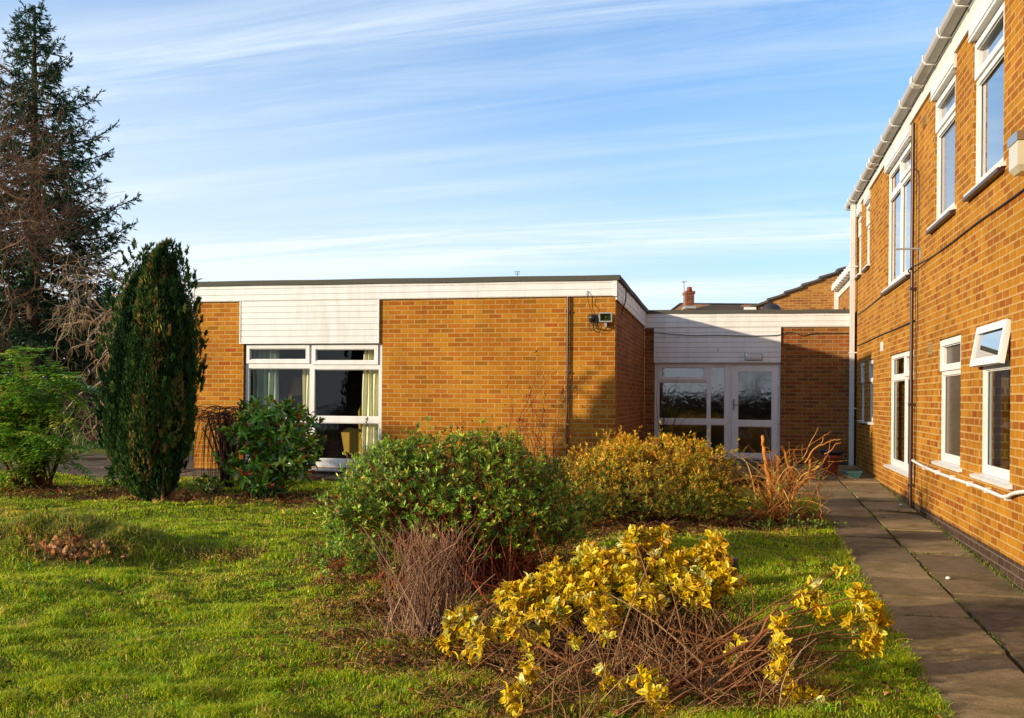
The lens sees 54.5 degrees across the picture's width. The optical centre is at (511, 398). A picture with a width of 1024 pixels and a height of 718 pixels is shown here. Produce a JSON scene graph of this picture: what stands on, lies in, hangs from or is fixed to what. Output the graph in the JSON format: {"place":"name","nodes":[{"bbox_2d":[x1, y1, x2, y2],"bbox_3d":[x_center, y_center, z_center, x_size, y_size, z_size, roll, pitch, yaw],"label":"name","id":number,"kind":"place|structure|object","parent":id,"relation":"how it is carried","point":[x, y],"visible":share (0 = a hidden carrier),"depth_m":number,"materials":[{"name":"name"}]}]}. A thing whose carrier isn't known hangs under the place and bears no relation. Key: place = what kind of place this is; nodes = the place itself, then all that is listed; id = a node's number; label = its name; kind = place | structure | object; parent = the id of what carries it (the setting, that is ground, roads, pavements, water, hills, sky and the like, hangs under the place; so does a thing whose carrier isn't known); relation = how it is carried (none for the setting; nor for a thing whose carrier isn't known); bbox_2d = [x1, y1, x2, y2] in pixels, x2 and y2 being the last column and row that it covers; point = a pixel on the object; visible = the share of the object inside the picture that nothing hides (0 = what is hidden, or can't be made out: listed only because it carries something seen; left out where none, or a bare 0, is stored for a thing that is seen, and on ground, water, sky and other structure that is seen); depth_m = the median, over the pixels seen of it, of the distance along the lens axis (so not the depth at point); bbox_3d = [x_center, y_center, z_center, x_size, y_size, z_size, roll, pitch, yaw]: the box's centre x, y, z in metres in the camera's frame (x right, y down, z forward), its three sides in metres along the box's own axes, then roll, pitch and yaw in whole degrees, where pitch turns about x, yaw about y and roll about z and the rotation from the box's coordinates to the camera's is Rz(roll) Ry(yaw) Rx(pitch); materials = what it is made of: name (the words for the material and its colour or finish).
{"place":"outdoors","nodes":[
{"label":"outdoors","id":0,"kind":"place"},
{"bbox_2d":[0,452,193,479],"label":"side path","id":1,"kind":"structure","parent":0,"point":[97,468],"depth_m":17.57,"materials":[{"name":"concrete"}]},
{"bbox_2d":[180,471,625,488],"bbox_3d":[-1.914,1.328,15.712,7.424,0.128,0.894,0,0,13],"label":"paving strip","id":2,"kind":"object","parent":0,"point":[198,474],"visible":0.12,"depth_m":16.24,"materials":[{"name":"concrete"}]},
{"bbox_2d":[0,0,952,376],"label":"sky","id":3,"kind":"structure","parent":0,"point":[721,148],"materials":[{"name":"blue"}]},
{"bbox_2d":[0,398,1023,717],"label":"ground","id":4,"kind":"structure","parent":0,"point":[136,564],"depth_m":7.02,"materials":[{"name":"green plant"}]},
{"bbox_2d":[0,317,22,410],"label":"evergreen bush","id":5,"kind":"object","parent":4,"relation":"on","point":[4,359],"visible":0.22,"depth_m":33.12,"materials":[{"name":"green plant"}]},
{"bbox_2d":[0,336,103,441],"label":"twiggy shrub","id":6,"kind":"object","parent":4,"relation":"on","point":[83,419],"visible":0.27,"depth_m":25.37,"materials":[{"name":"brown plant"}]},
{"bbox_2d":[0,346,104,489],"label":"feathery shrub","id":7,"kind":"object","parent":4,"relation":"on","point":[24,438],"visible":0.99,"depth_m":14.01,"materials":[{"name":"green plant"}]},
{"bbox_2d":[0,287,109,431],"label":"evergreen bush","id":8,"kind":"object","parent":4,"relation":"on","point":[75,357],"visible":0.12,"depth_m":33.87,"materials":[{"name":"green plant"}]},
{"bbox_2d":[0,33,132,399],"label":"leafless tree","id":9,"kind":"object","parent":4,"relation":"on","point":[5,190],"visible":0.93,"depth_m":19.91,"materials":[{"name":"brown plant"}]},
{"bbox_2d":[30,345,108,441],"bbox_3d":[-10.944,-0.357,26.857,4.410,3.094,4.407,0,0,-32],"label":"twiggy shrub","id":10,"kind":"object","parent":4,"relation":"on","point":[87,435],"visible":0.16,"depth_m":26.91,"materials":[{"name":"brown plant"}]},
{"bbox_2d":[0,0,141,422],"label":"spruce","id":11,"kind":"object","parent":4,"relation":"on","point":[32,338],"visible":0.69,"depth_m":24.71,"materials":[{"name":"green plant"}]},
{"bbox_2d":[103,459,119,486],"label":"ground plant","id":12,"kind":"object","parent":4,"relation":"on","point":[111,471],"visible":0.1,"depth_m":13.88,"materials":[{"name":"green plant"}]},
{"bbox_2d":[35,251,193,463],"bbox_3d":[-7.526,-0.801,18.889,2.818,4.085,3.865,0,0,0],"label":"contorted tree","id":13,"kind":"object","parent":4,"relation":"on","point":[108,313],"visible":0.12,"depth_m":18.52,"materials":[{"name":"brown plant"}]},
{"bbox_2d":[59,278,202,429],"bbox_3d":[-13.772,-1.383,36.302,7.395,6.080,4.422,0,0,-24],"label":"evergreen bush","id":14,"kind":"object","parent":4,"relation":"on","point":[101,311],"visible":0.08,"depth_m":35.09,"materials":[{"name":"green plant"}]},
{"bbox_2d":[93,237,208,501],"bbox_3d":[-4.639,-0.363,12.783,1.424,3.451,1.356,0,0,0],"label":"columnar yew","id":15,"kind":"object","parent":4,"relation":"on","point":[153,372],"visible":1,"depth_m":12.51,"materials":[{"name":"green plant"}]},
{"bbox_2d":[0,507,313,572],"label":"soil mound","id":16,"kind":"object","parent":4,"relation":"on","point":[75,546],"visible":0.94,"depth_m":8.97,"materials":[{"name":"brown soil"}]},
{"bbox_2d":[190,472,226,493],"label":"ground plant","id":17,"kind":"object","parent":4,"relation":"on","point":[211,488],"visible":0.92,"depth_m":13.88,"materials":[{"name":"green plant"}]},
{"bbox_2d":[178,404,253,487],"bbox_3d":[-4.243,0.688,14.396,1.472,1.223,1.394,0,0,0],"label":"weeping shrub","id":18,"kind":"object","parent":4,"relation":"on","point":[223,443],"visible":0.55,"depth_m":14.30,"materials":[{"name":"brown plant"}]},
{"bbox_2d":[243,471,286,499],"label":"ground plant","id":19,"kind":"object","parent":4,"relation":"on","point":[274,488],"visible":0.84,"depth_m":12.96,"materials":[{"name":"green plant"}]},
{"bbox_2d":[211,393,326,497],"bbox_3d":[-3.277,0.632,13.429,1.520,1.422,1.367,0,0,0],"label":"glossy evergreen","id":20,"kind":"object","parent":4,"relation":"on","point":[279,446],"visible":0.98,"depth_m":13.27,"materials":[{"name":"green plant"}]},
{"bbox_2d":[345,516,498,641],"bbox_3d":[-0.593,1.181,6.563,1.006,0.803,0.752,0,0,0],"label":"dead twig clump","id":21,"kind":"object","parent":4,"relation":"on","point":[425,586],"visible":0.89,"depth_m":6.50,"materials":[{"name":"brown plant"}]},
{"bbox_2d":[308,415,601,601],"bbox_3d":[-0.390,0.817,8.205,2.457,1.354,2.419,0,0,0],"label":"green shrub","id":22,"kind":"object","parent":4,"relation":"on","point":[501,502],"visible":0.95,"depth_m":8.13,"materials":[{"name":"green plant"}]},
{"bbox_2d":[0,479,912,717],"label":"dead stalks","id":23,"kind":"object","parent":4,"relation":"on","point":[559,636],"visible":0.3,"depth_m":6.55,"materials":[{"name":"plant"}]},
{"bbox_2d":[0,481,940,717],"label":"leaf litter","id":24,"kind":"object","parent":4,"relation":"on","point":[429,648],"visible":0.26,"depth_m":6.90,"materials":[{"name":"brown plant"}]},
{"bbox_2d":[387,350,608,544],"bbox_3d":[-0.169,0.470,10.256,2.297,2.062,2.021,0,0,0],"label":"rose bush","id":25,"kind":"object","parent":4,"relation":"on","point":[539,428],"visible":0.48,"depth_m":10.10,"materials":[{"name":"brown plant"}]},
{"bbox_2d":[191,275,855,481],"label":"flat roof building","id":26,"kind":"structure","parent":4,"relation":"on","point":[444,349],"depth_m":16.55,"materials":[{"name":"brick"}]},
{"bbox_2d":[253,349,279,455],"bbox_3d":[-4.207,0.101,16.969,0.522,1.990,0.109,0,0,13],"label":"curtain","id":27,"kind":"object","parent":26,"relation":"hanging from","point":[265,381],"visible":0.43,"depth_m":16.98,"materials":[{"name":"white fabric"}]},
{"bbox_2d":[288,377,302,410],"bbox_3d":[-3.738,0.385,17.328,0.340,1.510,0.340,0,0,0],"label":"standard lamp","id":28,"kind":"object","parent":26,"relation":"on","point":[296,388],"visible":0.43,"depth_m":17.22,"materials":[{"name":"fabric"}]},
{"bbox_2d":[303,369,309,437],"bbox_3d":[-3.449,0.287,16.880,0.260,1.630,0.114,0,0,13],"label":"curtain","id":29,"kind":"object","parent":26,"relation":"hanging from","point":[306,386],"visible":0.21,"depth_m":16.89,"materials":[{"name":"beige fabric"}]},
{"bbox_2d":[246,343,381,471],"bbox_3d":[-3.339,0.139,16.551,2.540,2.121,0.160,0,0,13],"label":"window","id":30,"kind":"structure","parent":26,"relation":"in","point":[311,362],"depth_m":16.51,"materials":[{"name":"white plastic"}]},
{"bbox_2d":[323,423,358,458],"bbox_3d":[-2.912,0.717,18.063,0.750,0.760,0.800,0,0,13],"label":"armchair","id":31,"kind":"object","parent":26,"relation":"in","point":[334,448],"visible":0.22,"depth_m":17.73,"materials":[{"name":"black fabric"}]},
{"bbox_2d":[341,403,361,458],"bbox_3d":[-2.327,0.596,17.228,1.000,1.110,0.870,0,0,13],"label":"armchair","id":32,"kind":"object","parent":26,"relation":"in","point":[352,440],"visible":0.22,"depth_m":16.88,"materials":[{"name":"yellow fabric"}]},
{"bbox_2d":[362,350,378,457],"bbox_3d":[-2.306,0.117,16.536,0.404,1.990,0.109,0,0,13],"label":"curtain","id":33,"kind":"object","parent":26,"relation":"hanging from","point":[370,391],"visible":0.49,"depth_m":16.55,"materials":[{"name":"beige fabric"}]},
{"bbox_2d":[587,291,616,332],"bbox_3d":[1.393,-1.343,15.426,0.470,0.655,0.130,0,0,0],"label":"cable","id":34,"kind":"object","parent":26,"relation":"attached to","point":[592,317],"visible":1,"depth_m":15.42,"materials":[{"name":"plastic"}]},
{"bbox_2d":[598,312,612,326],"bbox_3d":[1.450,-1.222,15.364,0.216,0.228,0.136,0,0,13],"label":"floodlight","id":35,"kind":"object","parent":26,"relation":"attached to","point":[605,317],"visible":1,"depth_m":15.35,"materials":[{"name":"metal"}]},
{"bbox_2d":[621,288,626,315],"bbox_3d":[1.802,-1.563,16.120,0.099,0.447,0.068,0,0,-25],"label":"cable","id":36,"kind":"object","parent":26,"relation":"attached to","point":[625,300],"visible":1,"depth_m":16.11,"materials":[{"name":"black rubber"}]},
{"bbox_2d":[654,363,729,458],"bbox_3d":[3.642,0.254,20.152,1.491,1.950,0.082,0,0,13],"label":"window","id":37,"kind":"structure","parent":26,"relation":"in","point":[706,378],"depth_m":20.09,"materials":[{"name":"white plastic"}]},
{"bbox_2d":[646,332,848,335],"bbox_3d":[4.687,-1.283,19.799,4.031,0.094,0.047,0,0,13],"label":"cable","id":38,"kind":"object","parent":26,"relation":"attached to","point":[756,335],"visible":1,"depth_m":19.73,"materials":[{"name":"black rubber"}]},
{"bbox_2d":[744,353,762,359],"bbox_3d":[4.801,-0.827,19.752,0.350,0.140,0.067,0,0,13],"label":"emergency light","id":39,"kind":"object","parent":26,"relation":"attached to","point":[753,356],"visible":1,"depth_m":19.74,"materials":[{"name":"white plastic"}]},
{"bbox_2d":[731,365,779,458],"bbox_3d":[4.859,0.269,19.835,0.922,1.860,0.141,0,0,13],"label":"door","id":40,"kind":"structure","parent":26,"relation":"in","point":[773,423],"depth_m":19.83,"materials":[{"name":"white plastic"}]},
{"bbox_2d":[761,303,781,309],"bbox_3d":[6.269,-2.169,24.000,0.532,0.260,0.540,0,0,0],"label":"roof vent","id":41,"kind":"object","parent":26,"relation":"on","point":[771,306],"visible":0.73,"depth_m":23.82,"materials":[{"name":"plastic"}]},
{"bbox_2d":[300,523,894,717],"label":"variegated shrub","id":42,"kind":"object","parent":4,"relation":"on","point":[639,574],"visible":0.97,"depth_m":5.74,"materials":[{"name":"yellow plant"}]},
{"bbox_2d":[554,420,745,529],"bbox_3d":[1.530,0.858,11.757,2.549,1.212,2.191,0,0,0],"label":"golden shrub","id":43,"kind":"object","parent":4,"relation":"on","point":[644,493],"visible":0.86,"depth_m":11.65,"materials":[{"name":"yellow plant"}]},
{"bbox_2d":[644,287,757,382],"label":"hipped house","id":44,"kind":"structure","parent":4,"relation":"on","point":[689,293],"depth_m":45.63,"materials":[{"name":"brown tile"}]},
{"bbox_2d":[728,556,739,572],"bbox_3d":[1.737,1.397,8.000,0.188,0.230,0.190,0,0,0],"label":"blue pot","id":45,"kind":"object","parent":4,"relation":"on","point":[735,562],"visible":0.23,"depth_m":7.94,"materials":[{"name":"blue ceramic"}]},
{"bbox_2d":[723,429,855,523],"bbox_3d":[3.103,0.893,11.557,1.922,1.131,1.399,0,0,0],"label":"pruned shrub","id":46,"kind":"object","parent":4,"relation":"on","point":[780,509],"visible":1,"depth_m":11.45,"materials":[{"name":"brown plant"}]},
{"bbox_2d":[737,501,846,534],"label":"ground plant","id":47,"kind":"object","parent":4,"relation":"on","point":[770,522],"visible":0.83,"depth_m":11.17,"materials":[{"name":"green plant"}]},
{"bbox_2d":[744,264,849,309],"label":"gabled house","id":48,"kind":"structure","parent":4,"relation":"on","point":[829,291],"depth_m":29.60,"materials":[{"name":"brick"}]},
{"bbox_2d":[845,0,1023,589],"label":"two storey wing","id":49,"kind":"structure","parent":4,"relation":"on","point":[961,104],"depth_m":10.84,"materials":[{"name":"orange brick"}]},
{"bbox_2d":[854,217,860,280],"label":"window","id":50,"kind":"structure","parent":49,"relation":"in","point":[858,275],"depth_m":19.21,"materials":[{"name":"white plastic"}]},
{"bbox_2d":[857,362,864,422],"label":"window","id":51,"kind":"structure","parent":49,"relation":"in","point":[862,364],"depth_m":18.60,"materials":[{"name":"white plastic"}]},
{"bbox_2d":[861,203,869,272],"bbox_3d":[6.389,-2.898,17.811,0.154,1.202,0.780,0,0,13],"label":"window","id":52,"kind":"structure","parent":49,"relation":"in","point":[867,266],"depth_m":17.99,"materials":[{"name":"white plastic"}]},
{"bbox_2d":[864,359,872,424],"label":"window","id":53,"kind":"structure","parent":49,"relation":"in","point":[870,422],"depth_m":17.42,"materials":[{"name":"white plastic"}]},
{"bbox_2d":[856,320,914,346],"bbox_3d":[5.950,-1.012,16.072,0.018,0.032,6.440,0,0,13],"label":"cable","id":54,"kind":"object","parent":49,"relation":"attached to","point":[885,333],"visible":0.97,"depth_m":15.43,"materials":[{"name":"black rubber"}]},
{"bbox_2d":[880,142,910,295],"bbox_3d":[5.630,-2.564,14.486,0.154,1.882,2.480,0,0,13],"label":"window","id":55,"kind":"structure","parent":49,"relation":"in","point":[900,175],"depth_m":14.53,"materials":[{"name":"white plastic"}]},
{"bbox_2d":[883,349,913,476],"bbox_3d":[5.541,0.197,14.163,0.142,1.706,2.380,0,0,13],"label":"window","id":56,"kind":"structure","parent":49,"relation":"in","point":[901,467],"depth_m":14.20,"materials":[{"name":"white plastic"}]},
{"bbox_2d":[895,248,920,259],"bbox_3d":[5.031,-1.835,12.621,0.300,0.150,0.040,0,0,13],"label":"wall bracket","id":57,"kind":"object","parent":49,"relation":"attached to","point":[919,249],"depth_m":12.60,"materials":[{"name":"grey metal"}]},
{"bbox_2d":[912,121,919,483],"bbox_3d":[5.215,-1.283,12.876,0.027,4.751,0.491,0,0,13],"label":"drainpipe","id":58,"kind":"object","parent":49,"relation":"attached to","point":[917,325],"visible":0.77,"depth_m":12.68,"materials":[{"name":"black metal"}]},
{"bbox_2d":[857,188,1023,315],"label":"cable","id":59,"kind":"object","parent":49,"relation":"attached to","point":[991,212],"visible":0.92,"depth_m":10.06,"materials":[{"name":"black rubber"}]},
{"bbox_2d":[926,74,956,233],"bbox_3d":[4.939,-2.740,11.224,0.365,1.542,1.444,0,0,8],"label":"window","id":60,"kind":"structure","parent":49,"relation":"in","point":[945,106],"depth_m":11.34,"materials":[{"name":"white plastic"}]},
{"bbox_2d":[931,334,961,471],"bbox_3d":[4.790,0.043,10.857,0.142,1.433,1.400,0,0,13],"label":"window","id":61,"kind":"structure","parent":49,"relation":"in","point":[950,348],"depth_m":10.98,"materials":[{"name":"white plastic"}]},
{"bbox_2d":[911,459,1023,500],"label":"conduit","id":62,"kind":"object","parent":49,"relation":"attached to","point":[1007,497],"visible":1,"depth_m":9.51,"materials":[{"name":"white plastic"}]},
{"bbox_2d":[962,1,1005,201],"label":"window","id":63,"kind":"structure","parent":49,"relation":"in","point":[989,49],"depth_m":9.36,"materials":[{"name":"white plastic"}]},
{"bbox_2d":[969,319,1011,488],"bbox_3d":[4.340,0.041,8.970,0.185,1.443,1.360,0,0,13],"label":"window","id":64,"kind":"structure","parent":49,"relation":"in","point":[991,341],"depth_m":9.09,"materials":[{"name":"white plastic"}]},
{"bbox_2d":[1007,130,1023,175],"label":"burglar alarm box","id":65,"kind":"structure","parent":49,"relation":"attached to","point":[1016,151],"depth_m":7.55,"materials":[{"name":"white plastic"}]},
{"bbox_2d":[639,461,1023,717],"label":"path","id":66,"kind":"structure","parent":0,"point":[973,670],"depth_m":7.75,"materials":[{"name":"concrete"}]},
{"bbox_2d":[655,377,691,458],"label":"potted plant","id":67,"kind":"object","parent":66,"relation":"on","point":[663,422],"visible":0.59,"depth_m":19.74,"materials":[{"name":"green plant"}]},
{"bbox_2d":[820,455,840,474],"bbox_3d":[5.513,1.146,17.200,0.344,0.338,0.344,0,0,0],"label":"terracotta pot","id":68,"kind":"object","parent":66,"relation":"on","point":[833,467],"visible":0.84,"depth_m":17.09,"materials":[{"name":"ceramic"}]},
{"bbox_2d":[819,449,843,454],"bbox_3d":[5.535,0.932,17.200,0.410,0.090,0.410,0,0,0],"label":"dish","id":69,"kind":"object","parent":68,"relation":"on","point":[834,452],"visible":0.9,"depth_m":17.05,"materials":[{"name":"blue ceramic"}]},
{"bbox_2d":[647,463,1023,717],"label":"joint weeds","id":70,"kind":"object","parent":66,"relation":"on","point":[966,549],"visible":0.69,"depth_m":8.43,"materials":[{"name":"green plant"}]},
{"bbox_2d":[843,471,861,478],"bbox_3d":[5.693,1.274,16.600,0.260,0.119,0.184,0,0,0],"label":"planter trough","id":71,"kind":"object","parent":66,"relation":"on","point":[853,474],"visible":1,"depth_m":16.53,"materials":[{"name":"teal plastic"}]}
]}

